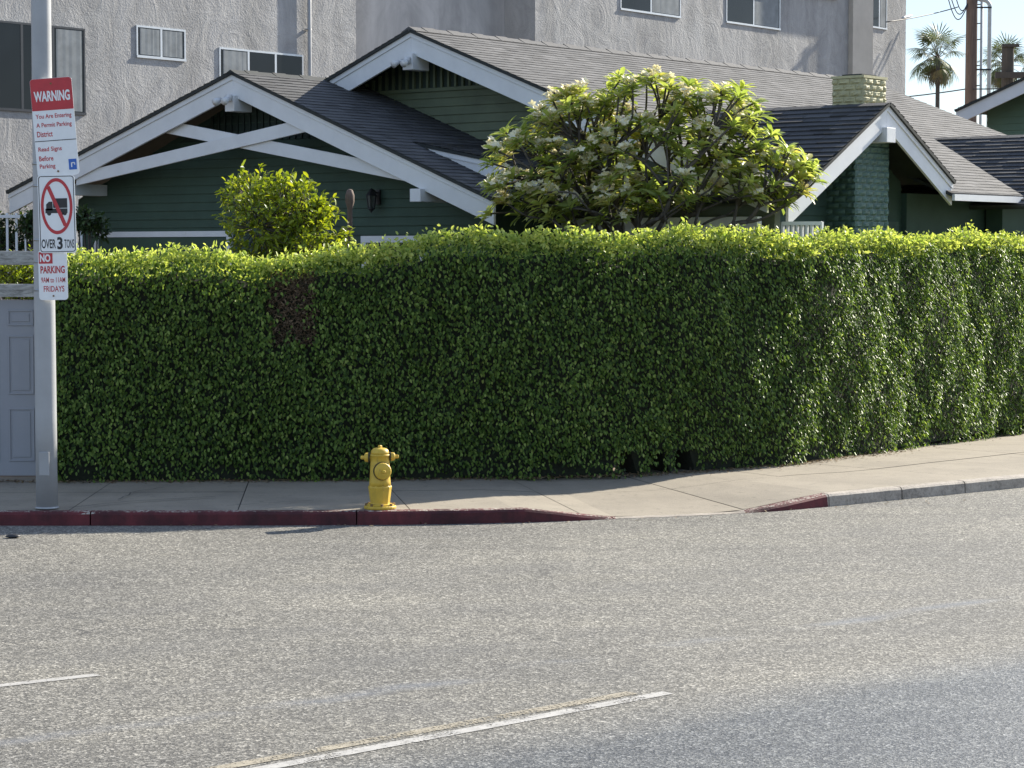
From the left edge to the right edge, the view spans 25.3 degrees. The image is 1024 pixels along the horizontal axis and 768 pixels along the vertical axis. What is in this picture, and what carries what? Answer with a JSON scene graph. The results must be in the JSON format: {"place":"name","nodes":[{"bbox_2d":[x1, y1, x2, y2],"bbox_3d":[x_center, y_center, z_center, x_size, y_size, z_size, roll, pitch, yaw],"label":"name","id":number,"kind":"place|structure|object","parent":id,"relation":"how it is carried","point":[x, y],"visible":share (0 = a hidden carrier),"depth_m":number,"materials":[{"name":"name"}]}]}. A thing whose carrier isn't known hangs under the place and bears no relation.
{"place":"outdoors","nodes":[
{"label":"outdoors","id":0,"kind":"place"},
{"bbox_2d":[0,465,615,476],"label":"yard","id":1,"kind":"structure","parent":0,"point":[35,476],"depth_m":28.85,"materials":[{"name":"soil"}]},
{"bbox_2d":[0,206,28,299],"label":"garden shrub","id":2,"kind":"object","parent":1,"relation":"on","point":[21,242],"visible":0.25,"depth_m":38.21,"materials":[{"name":"green plant"}]},
{"bbox_2d":[0,244,33,299],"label":"garden shrub","id":3,"kind":"object","parent":1,"relation":"on","point":[21,274],"visible":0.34,"depth_m":29.09,"materials":[{"name":"green plant"}]},
{"bbox_2d":[12,209,32,270],"bbox_3d":[-7.158,-0.871,33.981,0.414,3.485,0.560,1,4,23],"label":"garden shrub","id":4,"kind":"object","parent":1,"relation":"on","point":[26,222],"visible":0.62,"depth_m":33.81,"materials":[{"name":"green plant"}]},
{"bbox_2d":[0,213,82,283],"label":"picket fence","id":5,"kind":"object","parent":1,"relation":"on","point":[16,216],"visible":0.11,"depth_m":36.91,"materials":[{"name":"white paint"}]},
{"bbox_2d":[75,204,112,275],"bbox_3d":[-6.096,-0.842,33.008,0.588,3.540,0.658,2,4,30],"label":"garden shrub","id":6,"kind":"object","parent":1,"relation":"on","point":[88,221],"visible":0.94,"depth_m":32.85,"materials":[{"name":"green plant"}]},
{"bbox_2d":[211,159,355,281],"bbox_3d":[-3.002,-0.964,30.453,1.986,4.086,1.571,0,3,0],"label":"citrus bush","id":7,"kind":"object","parent":1,"relation":"on","point":[280,231],"visible":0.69,"depth_m":30.27,"materials":[{"name":"green plant"}]},
{"bbox_2d":[345,189,353,268],"bbox_3d":[-2.235,-0.838,31.504,0.128,3.705,0.125,0,3,0],"label":"garden stake","id":8,"kind":"object","parent":1,"relation":"on","point":[349,198],"visible":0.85,"depth_m":31.38,"materials":[{"name":"brown wood"}]},
{"bbox_2d":[0,0,905,299],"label":"apartment building","id":9,"kind":"structure","parent":1,"relation":"on","point":[122,64],"depth_m":51.87,"materials":[{"name":"paint"}]},
{"bbox_2d":[0,20,86,114],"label":"window","id":10,"kind":"structure","parent":9,"relation":"in","point":[68,43],"depth_m":45.31,"materials":[{"name":"grey glass"}]},
{"bbox_2d":[136,25,185,61],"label":"window","id":11,"kind":"structure","parent":9,"relation":"in","point":[160,43],"depth_m":48.05,"materials":[{"name":"glass"}]},
{"bbox_2d":[219,47,303,75],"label":"window","id":12,"kind":"structure","parent":9,"relation":"in","point":[229,58],"depth_m":50.36,"materials":[{"name":"glass"}]},
{"bbox_2d":[620,0,680,17],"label":"window","id":13,"kind":"structure","parent":9,"relation":"in","point":[669,8],"depth_m":62.11,"materials":[{"name":"glass"}]},
{"bbox_2d":[726,0,780,29],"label":"window","id":14,"kind":"structure","parent":9,"relation":"in","point":[754,13],"depth_m":66.05,"materials":[{"name":"glass"}]},
{"bbox_2d":[873,0,886,29],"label":"window","id":15,"kind":"structure","parent":9,"relation":"in","point":[879,6],"depth_m":71.71,"materials":[{"name":"glass"}]},
{"bbox_2d":[5,27,1023,282],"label":"bungalow","id":16,"kind":"object","parent":1,"relation":"on","point":[397,131],"visible":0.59,"depth_m":35.18,"materials":[{"name":"green wood"}]},
{"bbox_2d":[99,237,225,277],"bbox_3d":[-5.692,-1.380,37.113,3.061,2.017,0.037,3,4,39],"label":"window pane","id":17,"kind":"structure","parent":16,"relation":"in","point":[128,243],"depth_m":37.10,"materials":[{"name":"glass"}]},
{"bbox_2d":[367,243,418,270],"bbox_3d":[-1.763,-1.145,33.950,1.053,1.914,0.037,3,4,39],"label":"window pane","id":18,"kind":"structure","parent":16,"relation":"in","point":[368,243],"depth_m":33.87,"materials":[{"name":"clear glass"}]},
{"bbox_2d":[55,216,1023,482],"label":"hedge","id":19,"kind":"object","parent":1,"relation":"on","point":[477,362],"visible":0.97,"depth_m":28.26,"materials":[{"name":"green plant"}]},
{"bbox_2d":[475,64,829,260],"bbox_3d":[1.923,-1.626,31.008,4.883,5.402,1.911,0,3,0],"label":"plumeria tree","id":20,"kind":"object","parent":1,"relation":"on","point":[614,191],"visible":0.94,"depth_m":30.67,"materials":[{"name":"green plant"}]},
{"bbox_2d":[907,21,965,108],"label":"fan palm","id":21,"kind":"object","parent":1,"relation":"on","point":[939,72],"visible":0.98,"depth_m":138.98,"materials":[{"name":"green plant"}]},
{"bbox_2d":[948,0,991,126],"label":"utility pole","id":22,"kind":"object","parent":1,"relation":"on","point":[972,23],"visible":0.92,"depth_m":74.36,"materials":[{"name":"brown wood"}]},
{"bbox_2d":[886,7,957,21],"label":"overhead wire","id":23,"kind":"object","parent":22,"relation":"attached to","point":[922,15],"visible":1,"depth_m":71.74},
{"bbox_2d":[909,88,998,96],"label":"overhead wire","id":24,"kind":"object","parent":22,"relation":"attached to","point":[956,90],"visible":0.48,"depth_m":74.70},
{"bbox_2d":[977,31,1023,91],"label":"fan palm","id":25,"kind":"object","parent":1,"relation":"on","point":[997,48],"visible":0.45,"depth_m":148.99,"materials":[{"name":"green plant"}]},
{"bbox_2d":[995,44,1023,86],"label":"chimney","id":26,"kind":"object","parent":1,"relation":"on","point":[1007,74],"visible":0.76,"depth_m":81.26,"materials":[{"name":"brown brick"}]},
{"bbox_2d":[0,487,1023,767],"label":"road","id":27,"kind":"structure","parent":0,"point":[878,635],"depth_m":17.50,"materials":[{"name":"grey asphalt"}]},
{"bbox_2d":[5,534,20,537],"bbox_3d":[-5.203,1.584,23.762,0.160,0.038,0.103,0,3,0],"label":"stone","id":28,"kind":"object","parent":27,"relation":"on","point":[12,535],"visible":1,"depth_m":23.73,"materials":[{"name":"grey stone"}]},
{"bbox_2d":[0,674,100,686],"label":"lane line","id":29,"kind":"object","parent":27,"relation":"on","point":[45,680],"visible":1,"depth_m":15.84,"materials":[{"name":"white paint"}]},
{"bbox_2d":[210,691,636,767],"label":"line","id":30,"kind":"object","parent":27,"relation":"on","point":[331,747],"visible":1,"depth_m":14.13,"materials":[{"name":"white paint"}]},
{"bbox_2d":[253,691,672,767],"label":"line","id":31,"kind":"object","parent":27,"relation":"on","point":[428,737],"visible":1,"depth_m":14.16,"materials":[{"name":"white paint"}]},
{"bbox_2d":[0,426,1023,524],"bbox_3d":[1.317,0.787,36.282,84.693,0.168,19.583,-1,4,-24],"label":"sidewalk","id":32,"kind":"structure","parent":0,"point":[741,490],"depth_m":27.31,"materials":[{"name":"concrete"}]},
{"bbox_2d":[0,251,35,475],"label":"garden gate","id":33,"kind":"structure","parent":32,"relation":"on","point":[17,410],"depth_m":28.16,"materials":[{"name":"grey paint"}]},
{"bbox_2d":[0,300,35,475],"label":"door","id":34,"kind":"structure","parent":33,"relation":"in","point":[17,363],"depth_m":28.18,"materials":[{"name":"grey paint"}]},
{"bbox_2d":[31,0,58,508],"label":"street light pole","id":35,"kind":"object","parent":32,"relation":"on","point":[45,384],"visible":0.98,"depth_m":24.93,"materials":[{"name":"metal"}]},
{"bbox_2d":[38,251,67,299],"bbox_3d":[-5.005,-1.188,24.836,0.315,0.545,0.012,-1,3,0],"label":"no parking sign","id":36,"kind":"object","parent":35,"relation":"attached to","point":[53,276],"visible":1,"depth_m":24.84,"materials":[{"name":"white metal"}]},
{"bbox_2d":[30,77,78,175],"bbox_3d":[-4.970,-2.792,24.743,0.455,1.060,0.012,-4,3,0],"label":"warning sign","id":37,"kind":"object","parent":35,"relation":"attached to","point":[53,114],"visible":1,"depth_m":24.75,"materials":[{"name":"white metal"}]},
{"bbox_2d":[37,175,76,252],"bbox_3d":[-4.951,-1.850,24.788,0.405,0.845,0.007,-1,3,0],"label":"truck sign","id":38,"kind":"object","parent":35,"relation":"attached to","point":[57,213],"visible":1,"depth_m":24.79,"materials":[{"name":"white metal"}]},
{"bbox_2d":[77,487,306,506],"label":"pavement cracks","id":39,"kind":"object","parent":32,"relation":"on","point":[157,499],"visible":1,"depth_m":25.74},
{"bbox_2d":[360,445,398,509],"bbox_3d":[-1.453,1.025,25.119,0.364,0.700,0.356,3,4,40],"label":"fire hydrant","id":40,"kind":"object","parent":32,"relation":"on","point":[379,458],"visible":1,"depth_m":25.03,"materials":[{"name":"yellow metal"}]},
{"bbox_2d":[0,434,1019,483],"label":"leaf litter","id":41,"kind":"object","parent":32,"relation":"on","point":[541,477],"visible":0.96,"depth_m":28.31,"materials":[{"name":"brown plant"}]},
{"bbox_2d":[0,474,1023,525],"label":"kerb","id":42,"kind":"structure","parent":32,"relation":"on","point":[280,517],"depth_m":24.95,"materials":[{"name":"red concrete"}]},
{"bbox_2d":[0,432,1023,516],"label":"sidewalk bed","id":43,"kind":"object","parent":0,"point":[565,506],"visible":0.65,"depth_m":27.15,"materials":[{"name":"grey concrete"}]},
{"bbox_2d":[905,0,1023,126],"label":"sky","id":44,"kind":"structure","parent":0,"point":[1007,15],"materials":[{"name":"white"}]},
{"bbox_2d":[954,77,1023,134],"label":"neighbour house","id":45,"kind":"structure","parent":0,"point":[1002,108],"depth_m":53.54,"materials":[{"name":"green paint"}]}
]}

